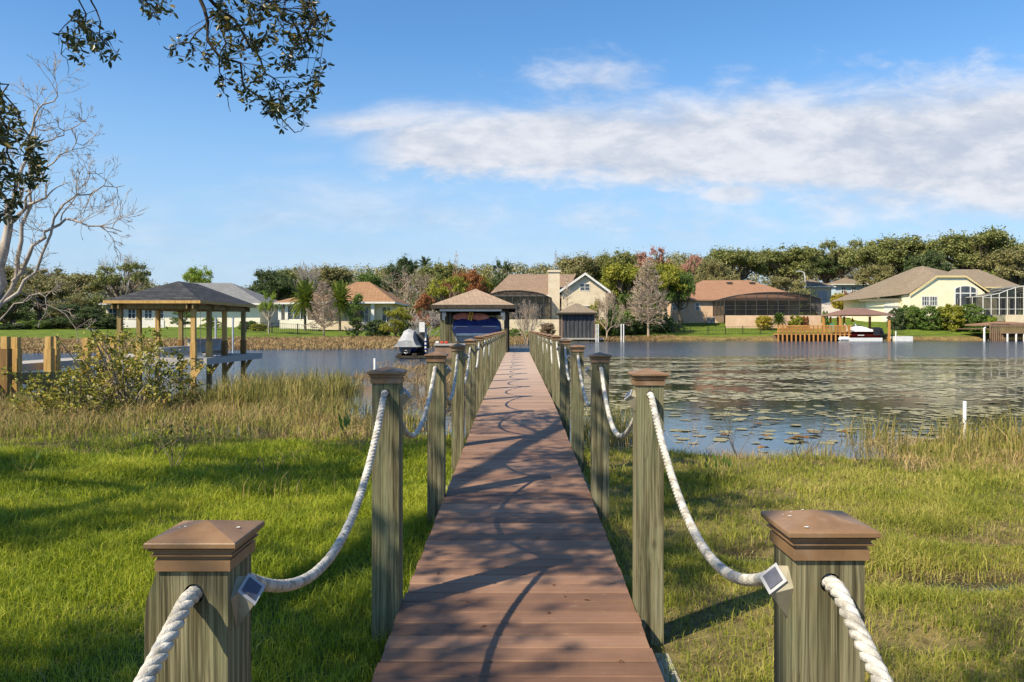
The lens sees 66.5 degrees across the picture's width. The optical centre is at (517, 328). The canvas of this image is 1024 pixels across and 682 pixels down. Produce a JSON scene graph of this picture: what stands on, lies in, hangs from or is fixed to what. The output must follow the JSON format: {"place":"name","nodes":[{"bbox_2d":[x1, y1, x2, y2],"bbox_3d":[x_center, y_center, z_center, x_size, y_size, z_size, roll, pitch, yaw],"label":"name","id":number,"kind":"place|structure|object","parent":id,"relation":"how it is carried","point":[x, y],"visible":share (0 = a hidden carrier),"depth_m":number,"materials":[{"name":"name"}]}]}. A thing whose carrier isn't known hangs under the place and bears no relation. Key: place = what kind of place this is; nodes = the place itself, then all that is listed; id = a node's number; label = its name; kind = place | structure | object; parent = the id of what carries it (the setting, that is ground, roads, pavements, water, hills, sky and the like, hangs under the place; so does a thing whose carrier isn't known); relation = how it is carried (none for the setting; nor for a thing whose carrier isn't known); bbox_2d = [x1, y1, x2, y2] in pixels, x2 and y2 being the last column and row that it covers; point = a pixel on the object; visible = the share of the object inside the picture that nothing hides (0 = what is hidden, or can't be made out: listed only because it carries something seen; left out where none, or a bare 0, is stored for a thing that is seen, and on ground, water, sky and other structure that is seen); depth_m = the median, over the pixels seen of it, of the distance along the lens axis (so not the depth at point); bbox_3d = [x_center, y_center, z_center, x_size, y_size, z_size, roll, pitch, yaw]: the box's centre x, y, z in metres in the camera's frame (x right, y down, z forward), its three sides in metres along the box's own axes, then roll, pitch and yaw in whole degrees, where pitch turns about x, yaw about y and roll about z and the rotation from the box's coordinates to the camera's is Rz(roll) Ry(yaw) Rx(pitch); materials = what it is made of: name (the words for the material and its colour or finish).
{"place":"outdoors","nodes":[
{"label":"outdoors","id":0,"kind":"place"},
{"bbox_2d":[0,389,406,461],"bbox_3d":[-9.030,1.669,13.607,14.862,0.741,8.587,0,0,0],"label":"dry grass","id":1,"kind":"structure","parent":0,"point":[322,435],"depth_m":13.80,"materials":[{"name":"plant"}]},
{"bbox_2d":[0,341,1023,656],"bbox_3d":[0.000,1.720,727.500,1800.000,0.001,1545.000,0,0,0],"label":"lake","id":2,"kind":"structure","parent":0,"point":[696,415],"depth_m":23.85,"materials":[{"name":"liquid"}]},
{"bbox_2d":[0,336,261,399],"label":"dock","id":3,"kind":"object","parent":2,"relation":"in","point":[10,352],"visible":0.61,"depth_m":20.61,"materials":[{"name":"brown wood"}]},
{"bbox_2d":[103,281,255,384],"bbox_3d":[-10.975,0.398,25.925,2.930,3.844,5.030,0,0,0],"label":"boat shelter","id":4,"kind":"object","parent":2,"relation":"in","point":[180,297],"visible":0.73,"depth_m":24.84,"materials":[{"name":"brown wood"}]},
{"bbox_2d":[156,310,221,355],"bbox_3d":[-10.925,0.146,26.250,1.550,1.468,2.700,0,0,0],"label":"boat lift","id":5,"kind":"object","parent":4,"relation":"in","point":[201,346],"visible":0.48,"depth_m":25.27,"materials":[{"name":"grey"}]},
{"bbox_2d":[331,359,465,438],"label":"marsh grass","id":6,"kind":"structure","parent":2,"relation":"in","point":[418,373],"depth_m":25.05,"materials":[{"name":"plant"}]},
{"bbox_2d":[395,352,427,357],"bbox_3d":[-6.048,1.923,46.640,1.808,0.994,4.720,0,0,0],"label":"jet ski lift","id":7,"kind":"object","parent":2,"relation":"on","point":[415,355],"visible":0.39,"depth_m":44.30,"materials":[{"name":"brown wood"}]},
{"bbox_2d":[394,329,421,354],"bbox_3d":[-6.344,0.781,45.724,1.600,1.510,2.952,0,0,0],"label":"jet ski","id":8,"kind":"object","parent":7,"relation":"on","point":[408,343],"visible":0.95,"depth_m":44.47,"materials":[{"name":"fabric"}]},
{"bbox_2d":[556,303,603,341],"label":"boathouse","id":9,"kind":"object","parent":2,"relation":"in","point":[577,320],"visible":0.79,"depth_m":99.01,"materials":[{"name":"beige"}]},
{"bbox_2d":[570,357,1023,447],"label":"lily pads","id":10,"kind":"object","parent":2,"relation":"on","point":[978,382],"visible":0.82,"depth_m":25.09,"materials":[{"name":"plant"}]},
{"bbox_2d":[773,325,887,340],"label":"dock","id":11,"kind":"object","parent":2,"relation":"in","point":[831,336],"visible":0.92,"depth_m":106.91,"materials":[{"name":"orange wood"}]},
{"bbox_2d":[820,308,893,340],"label":"shelter","id":12,"kind":"object","parent":2,"relation":"in","point":[855,312],"visible":0.73,"depth_m":108.95,"materials":[{"name":"brown"}]},
{"bbox_2d":[838,337,882,340],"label":"floating lift","id":13,"kind":"object","parent":2,"relation":"on","point":[857,339],"visible":0.76,"depth_m":105.70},
{"bbox_2d":[842,323,883,336],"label":"speedboat","id":14,"kind":"object","parent":13,"relation":"on","point":[859,331],"visible":0.9,"depth_m":107.45,"materials":[{"name":"plastic"}]},
{"bbox_2d":[957,322,1023,340],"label":"dock","id":15,"kind":"object","parent":2,"relation":"in","point":[1012,331],"visible":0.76,"depth_m":107.00,"materials":[{"name":"brown wood"}]},
{"bbox_2d":[0,293,1023,681],"bbox_3d":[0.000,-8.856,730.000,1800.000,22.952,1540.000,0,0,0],"label":"ground","id":16,"kind":"structure","parent":0,"point":[710,331],"depth_m":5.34,"materials":[{"name":"plant"}]},
{"bbox_2d":[0,287,42,323],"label":"leafy tree","id":17,"kind":"object","parent":16,"relation":"on","point":[11,315],"visible":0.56,"depth_m":93.48,"materials":[{"name":"green plant"}]},
{"bbox_2d":[4,272,80,320],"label":"oak tree","id":18,"kind":"object","parent":16,"relation":"on","point":[47,283],"visible":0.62,"depth_m":96.77,"materials":[{"name":"green plant"}]},
{"bbox_2d":[6,266,104,304],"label":"oak tree","id":19,"kind":"object","parent":16,"relation":"on","point":[83,278],"visible":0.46,"depth_m":108.81,"materials":[{"name":"green plant"}]},
{"bbox_2d":[46,293,89,323],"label":"leafy tree","id":20,"kind":"object","parent":16,"relation":"on","point":[82,301],"visible":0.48,"depth_m":94.78,"materials":[{"name":"green plant"}]},
{"bbox_2d":[43,302,99,328],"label":"leafy tree","id":21,"kind":"object","parent":16,"relation":"on","point":[79,320],"visible":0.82,"depth_m":91.30,"materials":[{"name":"green plant"}]},
{"bbox_2d":[1,365,147,417],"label":"shrub","id":22,"kind":"object","parent":16,"relation":"on","point":[97,394],"visible":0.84,"depth_m":15.18,"materials":[{"name":"green plant"}]},
{"bbox_2d":[0,52,149,356],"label":"bare tree","id":23,"kind":"object","parent":16,"relation":"on","point":[5,242],"visible":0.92,"depth_m":26.95,"materials":[{"name":"grey plant"}]},
{"bbox_2d":[83,293,113,318],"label":"leafy tree","id":24,"kind":"object","parent":16,"relation":"on","point":[96,301],"visible":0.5,"depth_m":98.47,"materials":[{"name":"green plant"}]},
{"bbox_2d":[92,317,124,328],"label":"shrub","id":25,"kind":"object","parent":16,"relation":"on","point":[107,322],"visible":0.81,"depth_m":91.17,"materials":[{"name":"green plant"}]},
{"bbox_2d":[0,326,221,411],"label":"shrub","id":26,"kind":"object","parent":16,"relation":"on","point":[124,374],"visible":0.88,"depth_m":16.46,"materials":[{"name":"green plant"}]},
{"bbox_2d":[88,257,153,297],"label":"oak tree","id":27,"kind":"object","parent":16,"relation":"on","point":[109,279],"visible":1,"depth_m":109.03,"materials":[{"name":"green plant"}]},
{"bbox_2d":[99,253,146,297],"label":"bare tree","id":28,"kind":"object","parent":16,"relation":"on","point":[121,281],"visible":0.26,"depth_m":121.52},
{"bbox_2d":[0,0,335,224],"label":"oak tree","id":29,"kind":"object","parent":16,"relation":"on","point":[274,108],"visible":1,"depth_m":8.28,"materials":[{"name":"green plant"}]},
{"bbox_2d":[146,416,191,455],"bbox_3d":[-4.502,1.409,10.080,0.552,0.585,0.385,0,0,-16],"label":"twiggy plant","id":30,"kind":"object","parent":16,"relation":"on","point":[155,430],"visible":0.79,"depth_m":10.10,"materials":[{"name":"green plant"}]},
{"bbox_2d":[144,418,210,466],"bbox_3d":[-4.010,1.372,9.113,0.694,0.671,0.793,0,0,0],"label":"twiggy plant","id":31,"kind":"object","parent":16,"relation":"on","point":[171,431],"visible":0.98,"depth_m":9.21,"materials":[{"name":"brown plant"}]},
{"bbox_2d":[99,283,282,327],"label":"house","id":32,"kind":"structure","parent":16,"relation":"on","point":[230,289],"depth_m":102.60,"materials":[{"name":"white paint"}]},
{"bbox_2d":[181,265,213,282],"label":"leafy tree","id":33,"kind":"object","parent":16,"relation":"on","point":[191,275],"visible":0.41,"depth_m":127.36,"materials":[{"name":"green plant"}]},
{"bbox_2d":[0,431,448,681],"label":"thatch","id":34,"kind":"object","parent":16,"relation":"on","point":[120,554],"visible":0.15,"depth_m":4.76,"materials":[{"name":"brown plant"}]},
{"bbox_2d":[0,362,450,499],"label":"reeds","id":35,"kind":"object","parent":16,"relation":"on","point":[258,390],"visible":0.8,"depth_m":15.46,"materials":[{"name":"plant"}]},
{"bbox_2d":[0,388,465,681],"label":"grass","id":36,"kind":"structure","parent":16,"relation":"on","point":[42,521],"depth_m":6.11,"materials":[{"name":"plant"}]},
{"bbox_2d":[259,290,281,332],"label":"oak tree","id":37,"kind":"object","parent":16,"relation":"on","point":[268,307],"visible":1,"depth_m":83.87,"materials":[{"name":"green plant"}]},
{"bbox_2d":[245,268,297,300],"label":"oak tree","id":38,"kind":"object","parent":16,"relation":"on","point":[280,284],"visible":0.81,"depth_m":120.23,"materials":[{"name":"green plant"}]},
{"bbox_2d":[289,277,321,330],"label":"palm tree","id":39,"kind":"object","parent":16,"relation":"on","point":[306,294],"visible":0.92,"depth_m":91.43,"materials":[{"name":"green plant"}]},
{"bbox_2d":[291,261,323,292],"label":"bare tree","id":40,"kind":"object","parent":16,"relation":"on","point":[310,277],"visible":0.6,"depth_m":129.78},
{"bbox_2d":[302,280,341,336],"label":"bare cypress","id":41,"kind":"object","parent":16,"relation":"on","point":[322,317],"visible":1,"depth_m":77.79,"materials":[{"name":"plant"}]},
{"bbox_2d":[306,262,355,293],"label":"oak tree","id":42,"kind":"object","parent":16,"relation":"on","point":[336,273],"visible":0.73,"depth_m":135.89,"materials":[{"name":"green plant"}]},
{"bbox_2d":[326,279,353,330],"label":"palm tree","id":43,"kind":"object","parent":16,"relation":"on","point":[340,290],"visible":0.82,"depth_m":92.48,"materials":[{"name":"green plant"}]},
{"bbox_2d":[274,282,411,330],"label":"house","id":44,"kind":"structure","parent":16,"relation":"on","point":[377,302],"depth_m":97.81,"materials":[{"name":"white paint"}]},
{"bbox_2d":[346,290,369,336],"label":"evergreen tree","id":45,"kind":"object","parent":16,"relation":"on","point":[356,320],"visible":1,"depth_m":79.76,"materials":[{"name":"green plant"}]},
{"bbox_2d":[356,269,392,290],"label":"leafy tree","id":46,"kind":"object","parent":16,"relation":"on","point":[373,279],"visible":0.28,"depth_m":128.36,"materials":[{"name":"green plant"}]},
{"bbox_2d":[364,319,389,335],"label":"shrub","id":47,"kind":"object","parent":16,"relation":"on","point":[372,325],"visible":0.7,"depth_m":83.36,"materials":[{"name":"green plant"}]},
{"bbox_2d":[379,306,412,335],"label":"leafy tree","id":48,"kind":"object","parent":16,"relation":"on","point":[397,327],"visible":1,"depth_m":79.70,"materials":[{"name":"green plant"}]},
{"bbox_2d":[382,253,418,295],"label":"pine tree","id":49,"kind":"object","parent":16,"relation":"on","point":[404,263],"visible":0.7,"depth_m":143.79,"materials":[{"name":"green plant"}]},
{"bbox_2d":[379,270,437,322],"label":"bare tree","id":50,"kind":"object","parent":16,"relation":"on","point":[420,282],"visible":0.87,"depth_m":120.81,"materials":[{"name":"plant"}]},
{"bbox_2d":[404,310,439,337],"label":"bare tree","id":51,"kind":"object","parent":16,"relation":"on","point":[435,318],"visible":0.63,"depth_m":71.62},
{"bbox_2d":[410,290,439,332],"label":"leafy tree","id":52,"kind":"object","parent":16,"relation":"on","point":[424,301],"visible":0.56,"depth_m":83.46,"materials":[{"name":"brown plant"}]},
{"bbox_2d":[413,258,471,286],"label":"oak tree","id":53,"kind":"object","parent":16,"relation":"on","point":[444,271],"visible":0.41,"depth_m":139.82,"materials":[{"name":"green plant"}]},
{"bbox_2d":[424,273,467,301],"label":"oak tree","id":54,"kind":"object","parent":16,"relation":"on","point":[441,291],"visible":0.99,"depth_m":107.06,"materials":[{"name":"green plant"}]},
{"bbox_2d":[438,266,491,297],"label":"oak tree","id":55,"kind":"object","parent":16,"relation":"on","point":[474,280],"visible":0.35,"depth_m":110.72,"materials":[{"name":"brown plant"}]},
{"bbox_2d":[431,289,529,358],"bbox_3d":[-1.775,0.209,45.930,5.549,4.823,10.360,0,0,0],"label":"boathouse","id":56,"kind":"object","parent":16,"relation":"on","point":[474,301],"visible":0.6,"depth_m":41.51,"materials":[{"name":"beige"}]},
{"bbox_2d":[490,258,512,286],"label":"oak tree","id":57,"kind":"object","parent":16,"relation":"on","point":[497,280],"visible":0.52,"depth_m":129.42,"materials":[{"name":"green plant"}]},
{"bbox_2d":[0,334,1022,352],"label":"marsh grass","id":58,"kind":"structure","parent":16,"relation":"on","point":[29,344],"depth_m":67.00,"materials":[{"name":"plant"}]},
{"bbox_2d":[143,331,880,681],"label":"boardwalk","id":59,"kind":"structure","parent":16,"relation":"on","point":[509,495],"depth_m":4.04,"materials":[{"name":"brown"}]},
{"bbox_2d":[133,335,499,681],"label":"rope","id":60,"kind":"object","parent":59,"relation":"attached to","point":[168,635],"visible":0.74,"depth_m":2.37,"materials":[{"name":"fabric"}]},
{"bbox_2d":[542,337,893,681],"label":"rope","id":61,"kind":"object","parent":59,"relation":"attached to","point":[859,634],"visible":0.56,"depth_m":2.33,"materials":[{"name":"fabric"}]},
{"bbox_2d":[4,282,1022,333],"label":"undergrowth","id":62,"kind":"object","parent":16,"relation":"on","point":[25,309],"visible":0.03,"depth_m":120.37,"materials":[{"name":"green plant"}]},
{"bbox_2d":[4,241,1023,307],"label":"distant wood","id":63,"kind":"object","parent":16,"relation":"on","point":[489,271],"visible":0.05,"depth_m":204.51,"materials":[{"name":"plant"}]},
{"bbox_2d":[510,298,545,344],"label":"bare tree","id":64,"kind":"object","parent":16,"relation":"on","point":[525,323],"visible":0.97,"depth_m":77.74,"materials":[{"name":"plant"}]},
{"bbox_2d":[489,270,610,334],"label":"house","id":65,"kind":"structure","parent":16,"relation":"on","point":[546,291],"depth_m":116.80,"materials":[{"name":"beige paint"}]},
{"bbox_2d":[553,251,601,282],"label":"oak tree","id":66,"kind":"object","parent":16,"relation":"on","point":[578,265],"visible":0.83,"depth_m":142.52,"materials":[{"name":"green plant"}]},
{"bbox_2d":[595,290,632,337],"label":"bare tree","id":67,"kind":"object","parent":16,"relation":"on","point":[606,302],"visible":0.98,"depth_m":108.08,"materials":[{"name":"plant"}]},
{"bbox_2d":[591,247,638,304],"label":"oak tree","id":68,"kind":"object","parent":16,"relation":"on","point":[626,258],"visible":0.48,"depth_m":145.59,"materials":[{"name":"green plant"}]},
{"bbox_2d":[600,258,656,315],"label":"oak tree","id":69,"kind":"object","parent":16,"relation":"on","point":[617,276],"visible":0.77,"depth_m":119.45,"materials":[{"name":"green plant"}]},
{"bbox_2d":[621,317,644,334],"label":"shrub","id":70,"kind":"object","parent":16,"relation":"on","point":[637,327],"visible":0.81,"depth_m":112.03,"materials":[{"name":"green plant"}]},
{"bbox_2d":[614,286,669,324],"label":"leafy tree","id":71,"kind":"object","parent":16,"relation":"on","point":[624,300],"visible":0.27,"depth_m":116.86,"materials":[{"name":"green plant"}]},
{"bbox_2d":[625,258,670,335],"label":"bare cypress","id":72,"kind":"object","parent":16,"relation":"on","point":[653,297],"visible":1,"depth_m":110.70,"materials":[{"name":"plant"}]},
{"bbox_2d":[635,244,673,271],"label":"oak tree","id":73,"kind":"object","parent":16,"relation":"on","point":[642,256],"visible":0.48,"depth_m":158.34,"materials":[{"name":"pink plant"}]},
{"bbox_2d":[646,258,688,316],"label":"oak tree","id":74,"kind":"object","parent":16,"relation":"on","point":[668,276],"visible":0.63,"depth_m":119.85,"materials":[{"name":"green plant"}]},
{"bbox_2d":[661,270,696,325],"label":"oak tree","id":75,"kind":"object","parent":16,"relation":"on","point":[691,288],"visible":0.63,"depth_m":119.73,"materials":[{"name":"green plant"}]},
{"bbox_2d":[679,250,701,281],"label":"oak tree","id":76,"kind":"object","parent":16,"relation":"on","point":[689,264],"visible":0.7,"depth_m":157.01,"materials":[{"name":"pink plant"}]},
{"bbox_2d":[693,257,740,283],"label":"oak tree","id":77,"kind":"object","parent":16,"relation":"on","point":[719,270],"visible":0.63,"depth_m":140.57,"materials":[{"name":"green plant"}]},
{"bbox_2d":[701,244,768,279],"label":"oak tree","id":78,"kind":"object","parent":16,"relation":"on","point":[753,261],"visible":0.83,"depth_m":150.27,"materials":[{"name":"green plant"}]},
{"bbox_2d":[703,396,768,456],"bbox_3d":[2.745,1.292,10.329,0.922,0.862,0.819,0,0,-23],"label":"twiggy plant","id":79,"kind":"object","parent":16,"relation":"on","point":[732,441],"visible":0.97,"depth_m":10.16,"materials":[{"name":"brown plant"}]},
{"bbox_2d":[660,280,821,327],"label":"house","id":80,"kind":"structure","parent":16,"relation":"on","point":[731,303],"depth_m":120.03,"materials":[{"name":"beige paint"}]},
{"bbox_2d":[746,241,825,290],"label":"oak tree","id":81,"kind":"object","parent":16,"relation":"on","point":[793,260],"visible":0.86,"depth_m":156.44,"materials":[{"name":"green plant"}]},
{"bbox_2d":[767,274,812,294],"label":"leafy tree","id":82,"kind":"object","parent":16,"relation":"on","point":[779,281],"visible":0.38,"depth_m":144.05,"materials":[{"name":"green plant"}]},
{"bbox_2d":[565,395,1023,466],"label":"reeds","id":83,"kind":"object","parent":16,"relation":"on","point":[1012,431],"visible":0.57,"depth_m":11.27,"materials":[{"name":"plant"}]},
{"bbox_2d":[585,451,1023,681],"bbox_3d":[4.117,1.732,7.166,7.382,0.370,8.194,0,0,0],"label":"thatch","id":84,"kind":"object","parent":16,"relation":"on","point":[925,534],"visible":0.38,"depth_m":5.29,"materials":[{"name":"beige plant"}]},
{"bbox_2d":[789,279,835,300],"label":"house","id":85,"kind":"structure","parent":16,"relation":"on","point":[824,292],"depth_m":165.00,"materials":[{"name":"blue paint"}]},
{"bbox_2d":[806,253,851,282],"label":"oak tree","id":86,"kind":"object","parent":16,"relation":"on","point":[824,277],"visible":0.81,"depth_m":183.56,"materials":[{"name":"green plant"}]},
{"bbox_2d":[814,235,864,277],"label":"oak tree","id":87,"kind":"object","parent":16,"relation":"on","point":[838,253],"visible":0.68,"depth_m":183.78,"materials":[{"name":"green plant"}]},
{"bbox_2d":[826,277,869,295],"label":"house","id":88,"kind":"structure","parent":16,"relation":"on","point":[844,285],"depth_m":178.00,"materials":[{"name":"white"}]},
{"bbox_2d":[693,429,1023,573],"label":"dry grass","id":89,"kind":"structure","parent":16,"relation":"on","point":[935,463],"depth_m":9.90,"materials":[{"name":"plant"}]},
{"bbox_2d":[851,262,897,297],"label":"oak tree","id":90,"kind":"object","parent":16,"relation":"on","point":[876,273],"visible":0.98,"depth_m":157.97,"materials":[{"name":"green plant"}]},
{"bbox_2d":[838,232,940,274],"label":"oak tree","id":91,"kind":"object","parent":16,"relation":"on","point":[872,253],"visible":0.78,"depth_m":162.13,"materials":[{"name":"green plant"}]},
{"bbox_2d":[886,307,904,328],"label":"shrub","id":92,"kind":"object","parent":16,"relation":"on","point":[898,316],"visible":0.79,"depth_m":117.52,"materials":[{"name":"green plant"}]},
{"bbox_2d":[896,304,922,329],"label":"shrub","id":93,"kind":"object","parent":16,"relation":"on","point":[910,317],"visible":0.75,"depth_m":117.87,"materials":[{"name":"green plant"}]},
{"bbox_2d":[830,266,1023,322],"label":"house","id":94,"kind":"structure","parent":16,"relation":"on","point":[999,298],"depth_m":127.11,"materials":[{"name":"yellow paint"}]},
{"bbox_2d":[954,286,976,305],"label":"window","id":95,"kind":"structure","parent":94,"relation":"in","point":[961,292],"depth_m":126.97,"materials":[{"name":"white paint"}]},
{"bbox_2d":[901,246,956,271],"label":"oak tree","id":96,"kind":"object","parent":16,"relation":"on","point":[931,259],"visible":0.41,"depth_m":147.95,"materials":[{"name":"green plant"}]},
{"bbox_2d":[915,305,943,330],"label":"shrub","id":97,"kind":"object","parent":16,"relation":"on","point":[929,322],"visible":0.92,"depth_m":116.94,"materials":[{"name":"green plant"}]},
{"bbox_2d":[936,304,966,331],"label":"shrub","id":98,"kind":"object","parent":16,"relation":"on","point":[950,320],"visible":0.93,"depth_m":116.03,"materials":[{"name":"yellow plant"}]},
{"bbox_2d":[954,303,988,331],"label":"shrub","id":99,"kind":"object","parent":16,"relation":"on","point":[971,317],"visible":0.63,"depth_m":115.81,"materials":[{"name":"green plant"}]},
{"bbox_2d":[922,225,1023,273],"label":"oak tree","id":100,"kind":"object","parent":16,"relation":"on","point":[961,250],"visible":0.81,"depth_m":156.68,"materials":[{"name":"green plant"}]},
{"bbox_2d":[972,244,1023,285],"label":"oak tree","id":101,"kind":"object","parent":16,"relation":"on","point":[1011,261],"visible":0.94,"depth_m":148.22,"materials":[{"name":"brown plant"}]},
{"bbox_2d":[0,0,1023,301],"label":"sky","id":102,"kind":"structure","parent":0,"point":[484,131],"materials":[{"name":"blue"}]},
{"bbox_3d":[-2.266,0.158,45.000,3.000,2.276,4.140,0,0,0],"label":"lift cradle","id":103,"kind":"object","parent":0,"visible":0},
{"bbox_2d":[452,317,501,343],"bbox_3d":[-2.266,0.271,45.340,2.752,1.829,6.520,0,0,0],"label":"boat","id":104,"kind":"object","parent":103,"relation":"on","point":[463,330],"visible":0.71,"depth_m":42.18,"materials":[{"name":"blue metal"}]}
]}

